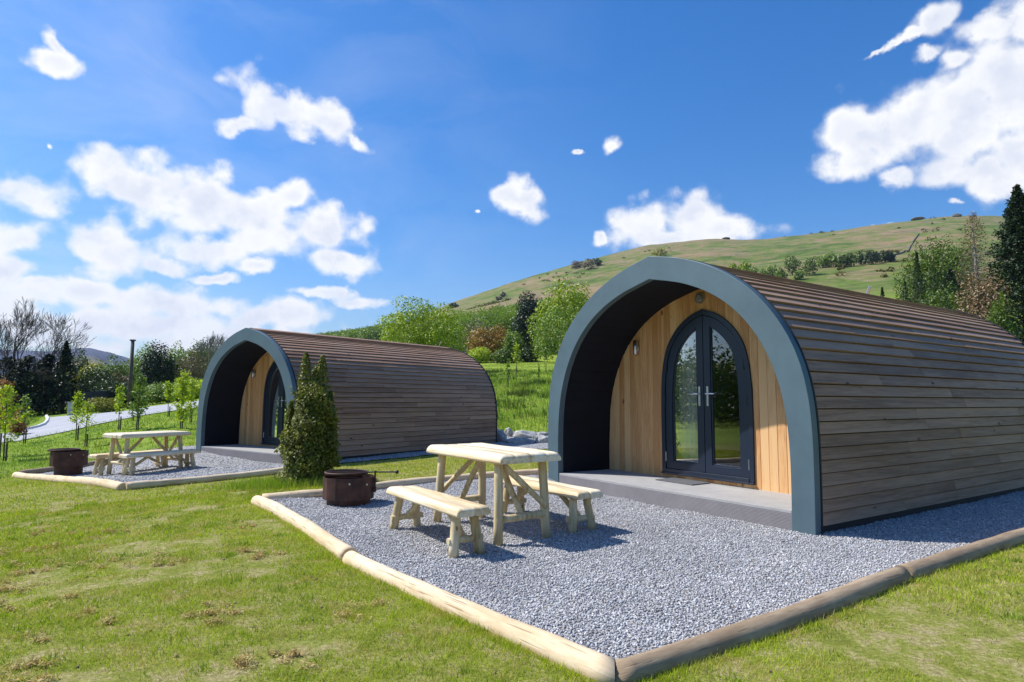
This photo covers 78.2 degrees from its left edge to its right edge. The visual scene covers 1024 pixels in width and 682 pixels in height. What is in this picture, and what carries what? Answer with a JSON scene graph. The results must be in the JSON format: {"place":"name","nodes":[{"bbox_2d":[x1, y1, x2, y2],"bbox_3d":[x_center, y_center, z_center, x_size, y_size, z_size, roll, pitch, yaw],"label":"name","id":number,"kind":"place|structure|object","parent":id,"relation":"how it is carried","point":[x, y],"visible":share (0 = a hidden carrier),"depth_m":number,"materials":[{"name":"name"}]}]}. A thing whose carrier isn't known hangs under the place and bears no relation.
{"place":"outdoors","nodes":[
{"label":"outdoors","id":0,"kind":"place"},
{"bbox_2d":[2,401,198,441],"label":"road","id":1,"kind":"structure","parent":0,"point":[57,424],"depth_m":29.34,"materials":[{"name":"grey asphalt"}]},
{"bbox_2d":[0,448,547,516],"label":"grass","id":2,"kind":"structure","parent":0,"point":[16,484],"depth_m":9.36,"materials":[{"name":"green plant"}]},
{"bbox_2d":[182,474,389,493],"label":"long grass","id":3,"kind":"structure","parent":0,"point":[268,482],"depth_m":8.68,"materials":[{"name":"green plant"}]},
{"bbox_2d":[0,216,1023,681],"bbox_3d":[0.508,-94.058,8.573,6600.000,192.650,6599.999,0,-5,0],"label":"ground","id":4,"kind":"structure","parent":0,"point":[764,254],"depth_m":3.82,"materials":[{"name":"green plant"}]},
{"bbox_2d":[0,378,22,455],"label":"sapling","id":5,"kind":"object","parent":4,"relation":"on","point":[4,381],"visible":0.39,"depth_m":17.74,"materials":[{"name":"green plant"}]},
{"bbox_2d":[0,384,34,460],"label":"sapling","id":6,"kind":"object","parent":4,"relation":"on","point":[8,398],"visible":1,"depth_m":16.28,"materials":[{"name":"green plant"}]},
{"bbox_2d":[7,416,29,435],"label":"bush","id":7,"kind":"object","parent":4,"relation":"on","point":[18,430],"visible":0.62,"depth_m":26.50,"materials":[{"name":"brown plant"}]},
{"bbox_2d":[0,356,45,416],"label":"spruce tree","id":8,"kind":"object","parent":4,"relation":"on","point":[11,360],"visible":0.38,"depth_m":44.30,"materials":[{"name":"green plant"}]},
{"bbox_2d":[0,297,47,413],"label":"bare tree","id":9,"kind":"object","parent":4,"relation":"on","point":[28,324],"visible":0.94,"depth_m":46.49,"materials":[{"name":"brown plant"}]},
{"bbox_2d":[0,315,50,414],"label":"bare tree","id":10,"kind":"object","parent":4,"relation":"on","point":[12,346],"visible":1,"depth_m":43.67,"materials":[{"name":"brown plant"}]},
{"bbox_2d":[17,394,33,443],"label":"sapling","id":11,"kind":"object","parent":4,"relation":"on","point":[23,403],"visible":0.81,"depth_m":22.07,"materials":[{"name":"green plant"}]},
{"bbox_2d":[1,355,62,416],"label":"spruce tree","id":12,"kind":"object","parent":4,"relation":"on","point":[26,362],"visible":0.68,"depth_m":44.08,"materials":[{"name":"green plant"}]},
{"bbox_2d":[14,354,78,413],"bbox_3d":[-33.798,3.228,45.639,4.124,4.686,4.336,0,-5,6],"label":"spruce tree","id":13,"kind":"object","parent":4,"relation":"on","point":[47,360],"visible":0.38,"depth_m":45.53,"materials":[{"name":"green plant"}]},
{"bbox_2d":[31,340,82,414],"bbox_3d":[-31.928,2.634,44.694,3.303,5.435,3.384,0,-5,7],"label":"spruce tree","id":14,"kind":"object","parent":4,"relation":"on","point":[65,359],"visible":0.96,"depth_m":44.58,"materials":[{"name":"green plant"}]},
{"bbox_2d":[27,311,96,413],"bbox_3d":[-35.456,1.640,49.142,4.358,8.052,7.650,4,-7,-38],"label":"bare tree","id":15,"kind":"object","parent":4,"relation":"on","point":[58,325],"visible":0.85,"depth_m":48.96,"materials":[{"name":"brown plant"}]},
{"bbox_2d":[12,472,124,490],"bbox_3d":[-7.770,2.414,10.873,5.691,0.436,0.182,-4,-7,40],"label":"edging log","id":16,"kind":"object","parent":4,"relation":"on","point":[108,483],"visible":0.69,"depth_m":10.19,"materials":[{"name":"brown wood"}]},
{"bbox_2d":[68,390,85,440],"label":"sapling","id":17,"kind":"object","parent":4,"relation":"on","point":[75,419],"visible":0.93,"depth_m":20.57,"materials":[{"name":"green plant"}]},
{"bbox_2d":[66,349,91,407],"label":"broadleaf tree","id":18,"kind":"object","parent":4,"relation":"on","point":[83,362],"visible":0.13,"depth_m":65.79,"materials":[{"name":"green plant"}]},
{"bbox_2d":[76,400,99,446],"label":"sapling","id":19,"kind":"object","parent":4,"relation":"on","point":[87,417],"visible":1,"depth_m":18.62,"materials":[{"name":"green plant"}]},
{"bbox_2d":[72,357,105,396],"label":"broadleaf tree","id":20,"kind":"object","parent":4,"relation":"on","point":[89,366],"visible":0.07,"depth_m":57.89,"materials":[{"name":"green plant"}]},
{"bbox_2d":[19,448,158,473],"bbox_3d":[-9.123,2.626,13.766,0.128,0.418,2.665,-4,-7,37],"label":"edging log","id":21,"kind":"object","parent":4,"relation":"on","point":[43,470],"visible":0.23,"depth_m":13.01,"materials":[{"name":"brown wood"}]},
{"bbox_2d":[70,366,124,406],"bbox_3d":[-30.873,3.469,46.883,3.690,3.335,3.543,1,-5,-9],"label":"bush","id":22,"kind":"object","parent":4,"relation":"on","point":[99,375],"visible":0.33,"depth_m":46.52,"materials":[{"name":"green plant"}]},
{"bbox_2d":[82,390,114,412],"bbox_3d":[-28.406,4.309,43.334,0.120,1.974,4.343,1,-5,-9],"label":"board fence","id":23,"kind":"object","parent":4,"relation":"on","point":[96,394],"visible":0.34,"depth_m":42.83,"materials":[{"name":"brown wood"}]},
{"bbox_2d":[81,397,122,412],"bbox_3d":[-23.895,3.739,36.742,2.096,0.973,2.044,-5,-7,43],"label":"bush","id":24,"kind":"object","parent":4,"relation":"on","point":[101,405],"visible":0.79,"depth_m":36.39,"materials":[{"name":"green plant"}]},
{"bbox_2d":[80,379,138,407],"bbox_3d":[-28.879,3.860,45.606,3.832,2.193,4.214,2,-6,-22],"label":"bush","id":25,"kind":"object","parent":4,"relation":"on","point":[108,387],"visible":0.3,"depth_m":44.93,"materials":[{"name":"green plant"}]},
{"bbox_2d":[101,353,136,383],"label":"broadleaf tree","id":26,"kind":"object","parent":4,"relation":"on","point":[121,367],"visible":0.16,"depth_m":71.86,"materials":[{"name":"green plant"}]},
{"bbox_2d":[114,384,127,429],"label":"sapling","id":27,"kind":"object","parent":4,"relation":"on","point":[120,397],"visible":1,"depth_m":22.27,"materials":[{"name":"green plant"}]},
{"bbox_2d":[126,339,135,408],"bbox_3d":[-24.322,2.209,40.178,0.260,4.622,0.250,0,-5,0],"label":"timber pole","id":28,"kind":"object","parent":4,"relation":"on","point":[129,396],"visible":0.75,"depth_m":40.11,"materials":[{"name":"brown wood"}]},
{"bbox_2d":[128,372,149,429],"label":"sapling","id":29,"kind":"object","parent":4,"relation":"on","point":[135,406],"visible":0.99,"depth_m":21.58,"materials":[{"name":"green plant"}]},
{"bbox_2d":[126,341,162,382],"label":"broadleaf tree","id":30,"kind":"object","parent":4,"relation":"on","point":[136,371],"visible":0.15,"depth_m":75.31,"materials":[{"name":"green plant"}]},
{"bbox_2d":[137,339,178,388],"bbox_3d":[-32.372,2.631,57.506,3.620,5.765,3.444,2,-5,-16],"label":"broadleaf tree","id":31,"kind":"object","parent":4,"relation":"on","point":[159,368],"visible":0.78,"depth_m":57.05,"materials":[{"name":"green plant"}]},
{"bbox_2d":[138,379,196,401],"bbox_3d":[-24.612,3.556,45.682,4.456,1.867,4.693,2,-5,-13],"label":"bush","id":32,"kind":"object","parent":4,"relation":"on","point":[155,393],"visible":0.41,"depth_m":44.50,"materials":[{"name":"green plant"}]},
{"bbox_2d":[163,380,175,416],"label":"sapling","id":33,"kind":"object","parent":4,"relation":"on","point":[167,390],"visible":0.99,"depth_m":26.19,"materials":[{"name":"green plant"}]},
{"bbox_2d":[164,340,189,383],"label":"broadleaf tree","id":34,"kind":"object","parent":4,"relation":"on","point":[177,352],"visible":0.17,"depth_m":79.11,"materials":[{"name":"green plant"}]},
{"bbox_2d":[171,369,192,428],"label":"sapling","id":35,"kind":"object","parent":4,"relation":"on","point":[183,393],"visible":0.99,"depth_m":20.74,"materials":[{"name":"green plant"}]},
{"bbox_2d":[171,376,202,398],"bbox_3d":[-22.296,3.288,44.367,3.306,1.652,3.283,-1,-5,12],"label":"bush","id":36,"kind":"object","parent":4,"relation":"on","point":[198,384],"visible":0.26,"depth_m":43.76,"materials":[{"name":"green plant"}]},
{"bbox_2d":[184,377,198,422],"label":"sapling","id":37,"kind":"object","parent":4,"relation":"on","point":[192,396],"visible":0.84,"depth_m":22.48,"materials":[{"name":"green plant"}]},
{"bbox_2d":[172,346,211,384],"bbox_3d":[-29.827,2.784,58.849,3.951,4.672,3.599,5,-7,-41],"label":"bush","id":38,"kind":"object","parent":4,"relation":"on","point":[193,371],"visible":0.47,"depth_m":58.54,"materials":[{"name":"green plant"}]},
{"bbox_2d":[0,520,388,681],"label":"dried clippings","id":39,"kind":"object","parent":4,"relation":"on","point":[244,659],"visible":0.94,"depth_m":3.53,"materials":[{"name":"beige plant"}]},
{"bbox_2d":[182,337,214,378],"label":"broadleaf tree","id":40,"kind":"object","parent":4,"relation":"on","point":[200,354],"visible":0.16,"depth_m":74.83,"materials":[{"name":"green plant"}]},
{"bbox_2d":[191,331,227,366],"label":"bare tree","id":41,"kind":"object","parent":4,"relation":"on","point":[216,343],"visible":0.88,"depth_m":56.12,"materials":[{"name":"grey plant"}]},
{"bbox_2d":[125,465,300,489],"bbox_3d":[-4.487,2.232,10.509,0.226,0.138,3.619,-3,-6,35],"label":"edging log","id":42,"kind":"object","parent":4,"relation":"on","point":[167,482],"visible":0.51,"depth_m":9.79,"materials":[{"name":"brown wood"}]},
{"bbox_2d":[0,363,554,478],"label":"meadow grass","id":43,"kind":"structure","parent":4,"relation":"on","point":[158,416],"depth_m":23.60,"materials":[{"name":"green plant"}]},
{"bbox_2d":[2,300,561,410],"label":"woodland","id":44,"kind":"object","parent":4,"relation":"on","point":[494,316],"visible":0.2,"depth_m":110.21,"materials":[{"name":"green plant"}]},
{"bbox_2d":[35,432,547,482],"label":"gravel yard","id":45,"kind":"structure","parent":4,"relation":"on","point":[203,467],"depth_m":12.77,"materials":[{"name":"grey gravel"}]},
{"bbox_2d":[47,448,88,475],"bbox_3d":[-8.698,2.369,12.320,0.686,0.511,0.619,2,-6,-20],"label":"fire pit","id":46,"kind":"object","parent":45,"relation":"on","point":[67,461],"visible":0.98,"depth_m":12.12,"materials":[{"name":"metal"}]},
{"bbox_2d":[88,449,163,474],"bbox_3d":[-7.291,2.316,12.059,0.307,0.387,1.401,-3,-6,31],"label":"log bench","id":47,"kind":"object","parent":45,"relation":"on","point":[100,458],"visible":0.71,"depth_m":11.61,"materials":[{"name":"brown wood"}]},
{"bbox_2d":[102,430,190,473],"bbox_3d":[-6.911,2.100,11.926,0.640,0.749,1.333,-3,-6,30],"label":"garden table","id":48,"kind":"object","parent":45,"relation":"on","point":[127,436],"visible":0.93,"depth_m":11.69,"materials":[{"name":"brown wood"}]},
{"bbox_2d":[118,449,200,475],"bbox_3d":[-6.544,2.253,11.738,0.307,0.387,1.401,-3,-6,31],"label":"log bench","id":49,"kind":"object","parent":45,"relation":"on","point":[132,457],"visible":0.97,"depth_m":11.53,"materials":[{"name":"brown wood"}]},
{"bbox_2d":[196,328,496,462],"bbox_3d":[-3.937,1.349,16.440,3.902,3.086,6.566,-4,-7,37],"label":"camping pod","id":50,"kind":"object","parent":45,"relation":"on","point":[393,397],"visible":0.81,"depth_m":14.98,"materials":[{"name":"brown wood"}]},
{"bbox_2d":[263,363,280,441],"bbox_3d":[-5.604,1.378,14.740,0.626,1.938,0.108,-4,-7,37],"label":"door","id":51,"kind":"structure","parent":50,"relation":"in","point":[272,402],"depth_m":14.77,"materials":[{"name":"paint"}]},
{"bbox_2d":[279,377,286,441],"bbox_3d":[-5.097,1.346,14.363,0.626,1.938,0.108,-4,-7,37],"label":"door","id":52,"kind":"structure","parent":50,"relation":"in","point":[283,405],"depth_m":14.48,"materials":[{"name":"paint"}]},
{"bbox_2d":[504,437,534,442],"bbox_3d":[0.245,2.811,17.746,0.927,0.208,0.606,1,-5,-3],"label":"boulder","id":53,"kind":"object","parent":45,"relation":"on","point":[517,440],"visible":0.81,"depth_m":17.55,"materials":[{"name":"stone"}]},
{"bbox_2d":[251,495,357,559],"bbox_3d":[-2.074,1.742,6.042,0.187,0.161,3.213,4,-6,-33],"label":"edging log","id":54,"kind":"object","parent":4,"relation":"on","point":[340,549],"visible":0.8,"depth_m":5.68,"materials":[{"name":"brown wood"}]},
{"bbox_2d":[273,352,342,483],"bbox_3d":[-2.945,1.113,9.203,0.932,1.946,1.003,0,-5,0],"label":"columnar shrub","id":55,"kind":"object","parent":4,"relation":"on","point":[318,433],"visible":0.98,"depth_m":9.06,"materials":[{"name":"green plant"}]},
{"bbox_2d":[262,469,538,498],"bbox_3d":[-1.249,1.963,8.682,4.266,0.150,0.377,5,-7,-40],"label":"edging log","id":56,"kind":"object","parent":4,"relation":"on","point":[311,493],"visible":0.46,"depth_m":8.44,"materials":[{"name":"brown wood"}]},
{"bbox_2d":[374,295,472,351],"bbox_3d":[-8.201,-0.713,57.700,9.168,7.305,9.198,1,-5,-6],"label":"broadleaf tree","id":57,"kind":"object","parent":4,"relation":"on","point":[402,321],"visible":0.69,"depth_m":56.33,"materials":[{"name":"green plant"}]},
{"bbox_2d":[457,317,494,353],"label":"broadleaf tree","id":58,"kind":"object","parent":4,"relation":"on","point":[477,327],"visible":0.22,"depth_m":88.11,"materials":[{"name":"green plant"}]},
{"bbox_2d":[342,551,614,681],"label":"edging log","id":59,"kind":"object","parent":4,"relation":"on","point":[589,662],"visible":0.71,"depth_m":3.22,"materials":[{"name":"brown wood"}]},
{"bbox_2d":[468,347,490,362],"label":"bush","id":60,"kind":"object","parent":4,"relation":"on","point":[480,356],"visible":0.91,"depth_m":79.36,"materials":[{"name":"green plant"}]},
{"bbox_2d":[464,323,510,359],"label":"bush","id":61,"kind":"object","parent":4,"relation":"on","point":[490,342],"visible":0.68,"depth_m":82.94,"materials":[{"name":"brown plant"}]},
{"bbox_2d":[497,430,506,441],"bbox_3d":[-0.325,2.795,18.298,0.390,0.446,0.261,-2,-6,22],"label":"boulder","id":62,"kind":"object","parent":4,"relation":"on","point":[501,436],"visible":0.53,"depth_m":18.21,"materials":[{"name":"stone"}]},
{"bbox_2d":[490,348,517,362],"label":"bush","id":63,"kind":"object","parent":4,"relation":"on","point":[502,355],"visible":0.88,"depth_m":77.49,"materials":[{"name":"green plant"}]},
{"bbox_2d":[497,329,525,353],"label":"broadleaf tree","id":64,"kind":"object","parent":4,"relation":"on","point":[511,338],"visible":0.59,"depth_m":81.61,"materials":[{"name":"green plant"}]},
{"bbox_2d":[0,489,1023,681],"bbox_3d":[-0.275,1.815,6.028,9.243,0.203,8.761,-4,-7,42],"label":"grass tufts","id":65,"kind":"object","parent":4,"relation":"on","point":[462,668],"visible":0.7,"depth_m":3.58,"materials":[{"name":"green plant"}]},
{"bbox_2d":[9,507,1023,680],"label":"soil crumbs","id":66,"kind":"object","parent":4,"relation":"on","point":[915,674],"visible":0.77,"depth_m":3.34,"materials":[{"name":"brown soil"}]},
{"bbox_2d":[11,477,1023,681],"bbox_3d":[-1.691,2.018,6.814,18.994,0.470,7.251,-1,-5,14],"label":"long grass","id":67,"kind":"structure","parent":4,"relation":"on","point":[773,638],"depth_m":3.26,"materials":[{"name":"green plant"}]},
{"bbox_2d":[486,367,553,422],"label":"rush clumps","id":68,"kind":"object","parent":4,"relation":"on","point":[521,392],"visible":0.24,"depth_m":31.75,"materials":[{"name":"green plant"}]},
{"bbox_2d":[513,430,536,437],"bbox_3d":[0.417,2.886,19.384,0.753,0.295,0.612,0,-5,8],"label":"boulder","id":69,"kind":"object","parent":4,"relation":"on","point":[524,434],"visible":0.69,"depth_m":19.21,"materials":[{"name":"stone"}]},
{"bbox_2d":[517,346,538,361],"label":"bush","id":70,"kind":"object","parent":4,"relation":"on","point":[527,354],"visible":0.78,"depth_m":78.53,"materials":[{"name":"green plant"}]},
{"bbox_2d":[511,289,545,348],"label":"broadleaf tree","id":71,"kind":"object","parent":4,"relation":"on","point":[528,306],"visible":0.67,"depth_m":91.87,"materials":[{"name":"green plant"}]},
{"bbox_2d":[527,305,577,361],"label":"broadleaf tree","id":72,"kind":"object","parent":4,"relation":"on","point":[559,328],"visible":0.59,"depth_m":75.73,"materials":[{"name":"green plant"}]},
{"bbox_2d":[526,273,591,341],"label":"broadleaf tree","id":73,"kind":"object","parent":4,"relation":"on","point":[567,301],"visible":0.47,"depth_m":80.97,"materials":[{"name":"green plant"}]},
{"bbox_2d":[271,473,1023,661],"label":"gravel yard","id":74,"kind":"structure","parent":4,"relation":"on","point":[935,513],"depth_m":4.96,"materials":[{"name":"grey gravel"}]},
{"bbox_2d":[322,469,398,506],"bbox_3d":[-1.755,1.647,7.082,0.789,0.384,0.561,-3,-6,31],"label":"fire pit","id":75,"kind":"object","parent":74,"relation":"on","point":[348,487],"visible":0.98,"depth_m":6.93,"materials":[{"name":"metal"}]},
{"bbox_2d":[386,485,490,557],"bbox_3d":[-0.665,1.497,5.324,0.307,0.387,1.401,4,-6,-33],"label":"log bench","id":76,"kind":"object","parent":74,"relation":"on","point":[455,509],"visible":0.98,"depth_m":4.95,"materials":[{"name":"brown wood"}]},
{"bbox_2d":[426,443,560,545],"bbox_3d":[-0.207,1.356,5.770,0.640,0.749,1.333,4,-6,-34],"label":"garden table","id":77,"kind":"object","parent":74,"relation":"on","point":[500,457],"visible":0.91,"depth_m":5.44,"materials":[{"name":"brown wood"}]},
{"bbox_2d":[503,475,603,532],"bbox_3d":[0.324,1.581,6.189,0.307,0.387,1.401,4,-6,-33],"label":"log bench","id":78,"kind":"object","parent":74,"relation":"on","point":[565,492],"visible":0.72,"depth_m":5.75,"materials":[{"name":"brown wood"}]},
{"bbox_2d":[548,256,1023,534],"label":"camping pod","id":79,"kind":"object","parent":74,"relation":"on","point":[808,408],"visible":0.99,"depth_m":7.39,"materials":[{"name":"brown wood"}]},
{"bbox_2d":[655,477,709,484],"bbox_3d":[2.088,1.720,7.723,0.330,0.012,0.580,4,-6,-34],"label":"doormat","id":80,"kind":"object","parent":79,"relation":"on","point":[683,481],"visible":1,"depth_m":7.66,"materials":[{"name":"rubber"}]},
{"bbox_2d":[664,315,705,471],"bbox_3d":[2.190,0.663,8.039,0.108,1.938,0.626,4,-6,-34],"label":"door","id":81,"kind":"structure","parent":79,"relation":"in","point":[673,456],"depth_m":8.10,"materials":[{"name":"paint"}]},
{"bbox_2d":[702,315,748,477],"bbox_3d":[2.545,0.618,7.516,0.108,1.938,0.626,4,-6,-34],"label":"door","id":82,"kind":"structure","parent":79,"relation":"in","point":[709,323],"depth_m":7.61,"materials":[{"name":"paint"}]},
{"bbox_2d":[459,216,963,311],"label":"hill scrub","id":83,"kind":"object","parent":4,"relation":"on","point":[836,274],"visible":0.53,"depth_m":397.23,"materials":[{"name":"green plant"}]},
{"bbox_2d":[615,566,911,681],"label":"edging log","id":84,"kind":"object","parent":4,"relation":"on","point":[646,664],"visible":0.72,"depth_m":3.19,"materials":[{"name":"brown wood"}]},
{"bbox_2d":[783,255,801,275],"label":"hillside tree","id":85,"kind":"object","parent":4,"relation":"on","point":[792,266],"visible":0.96,"depth_m":272.46,"materials":[{"name":"green plant"}]},
{"bbox_2d":[798,256,817,274],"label":"hillside tree","id":86,"kind":"object","parent":4,"relation":"on","point":[810,267],"visible":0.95,"depth_m":264.10,"materials":[{"name":"green plant"}]},
{"bbox_2d":[813,254,828,267],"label":"hillside tree","id":87,"kind":"object","parent":4,"relation":"on","point":[822,263],"visible":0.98,"depth_m":286.58,"materials":[{"name":"green plant"}]},
{"bbox_2d":[825,251,836,267],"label":"hillside tree","id":88,"kind":"object","parent":4,"relation":"on","point":[832,259],"visible":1,"depth_m":284.44,"materials":[{"name":"green plant"}]},
{"bbox_2d":[842,252,857,266],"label":"hillside tree","id":89,"kind":"object","parent":4,"relation":"on","point":[851,260],"visible":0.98,"depth_m":278.52,"materials":[{"name":"green plant"}]},
{"bbox_2d":[862,250,877,263],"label":"hillside tree","id":90,"kind":"object","parent":4,"relation":"on","point":[872,257],"visible":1,"depth_m":278.37,"materials":[{"name":"green plant"}]},
{"bbox_2d":[878,250,890,262],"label":"hillside tree","id":91,"kind":"object","parent":4,"relation":"on","point":[884,256],"visible":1,"depth_m":281.64,"materials":[{"name":"green plant"}]},
{"bbox_2d":[909,251,926,302],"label":"spruce tree","id":92,"kind":"object","parent":4,"relation":"on","point":[916,263],"visible":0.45,"depth_m":67.86,"materials":[{"name":"green plant"}]},
{"bbox_2d":[899,267,949,307],"bbox_3d":[38.343,-3.237,59.126,4.336,7.322,4.351,-1,-5,17],"label":"broadleaf tree","id":93,"kind":"object","parent":4,"relation":"on","point":[920,288],"visible":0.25,"depth_m":58.99,"materials":[{"name":"green plant"}]},
{"bbox_2d":[893,236,980,311],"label":"broadleaf tree","id":94,"kind":"object","parent":4,"relation":"on","point":[947,263],"visible":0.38,"depth_m":71.16,"materials":[{"name":"green plant"}]},
{"bbox_2d":[918,281,968,311],"bbox_3d":[37.334,-2.396,54.805,3.616,5.675,3.614,0,-5,-1],"label":"bush","id":95,"kind":"object","parent":4,"relation":"on","point":[937,300],"visible":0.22,"depth_m":54.63,"materials":[{"name":"green plant"}]},
{"bbox_2d":[939,268,965,309],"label":"spruce tree","id":96,"kind":"object","parent":4,"relation":"on","point":[950,274],"visible":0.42,"depth_m":62.79,"materials":[{"name":"green plant"}]},
{"bbox_2d":[895,528,1023,579],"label":"edging log","id":97,"kind":"object","parent":4,"relation":"on","point":[968,552],"visible":0.73,"depth_m":4.76,"materials":[{"name":"brown wood"}]},
{"bbox_2d":[932,226,990,310],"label":"broadleaf tree","id":98,"kind":"object","parent":4,"relation":"on","point":[963,256],"visible":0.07,"depth_m":73.48,"materials":[{"name":"green plant"}]},
{"bbox_2d":[945,211,1008,309],"bbox_3d":[46.635,-6.612,63.279,5.997,13.194,6.838,-3,-6,30],"label":"dead conifer","id":99,"kind":"object","parent":4,"relation":"on","point":[975,255],"visible":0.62,"depth_m":63.49,"materials":[{"name":"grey plant"}]},
{"bbox_2d":[952,268,1013,331],"bbox_3d":[36.176,-2.627,48.337,4.015,6.139,3.775,4,-7,-38],"label":"broadleaf tree","id":100,"kind":"object","parent":4,"relation":"on","point":[981,306],"visible":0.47,"depth_m":48.23,"materials":[{"name":"brown plant"}]},
{"bbox_2d":[962,184,1023,342],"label":"spruce tree","id":101,"kind":"object","parent":4,"relation":"on","point":[1013,230],"visible":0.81,"depth_m":48.54,"materials":[{"name":"green plant"}]},
{"bbox_2d":[985,291,1019,336],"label":"broadleaf tree","id":102,"kind":"object","parent":4,"relation":"on","point":[999,320],"visible":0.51,"depth_m":41.11,"materials":[{"name":"green plant"}]},
{"bbox_2d":[0,0,1023,363],"label":"sky","id":103,"kind":"structure","parent":0,"point":[172,171],"materials":[{"name":"blue"}]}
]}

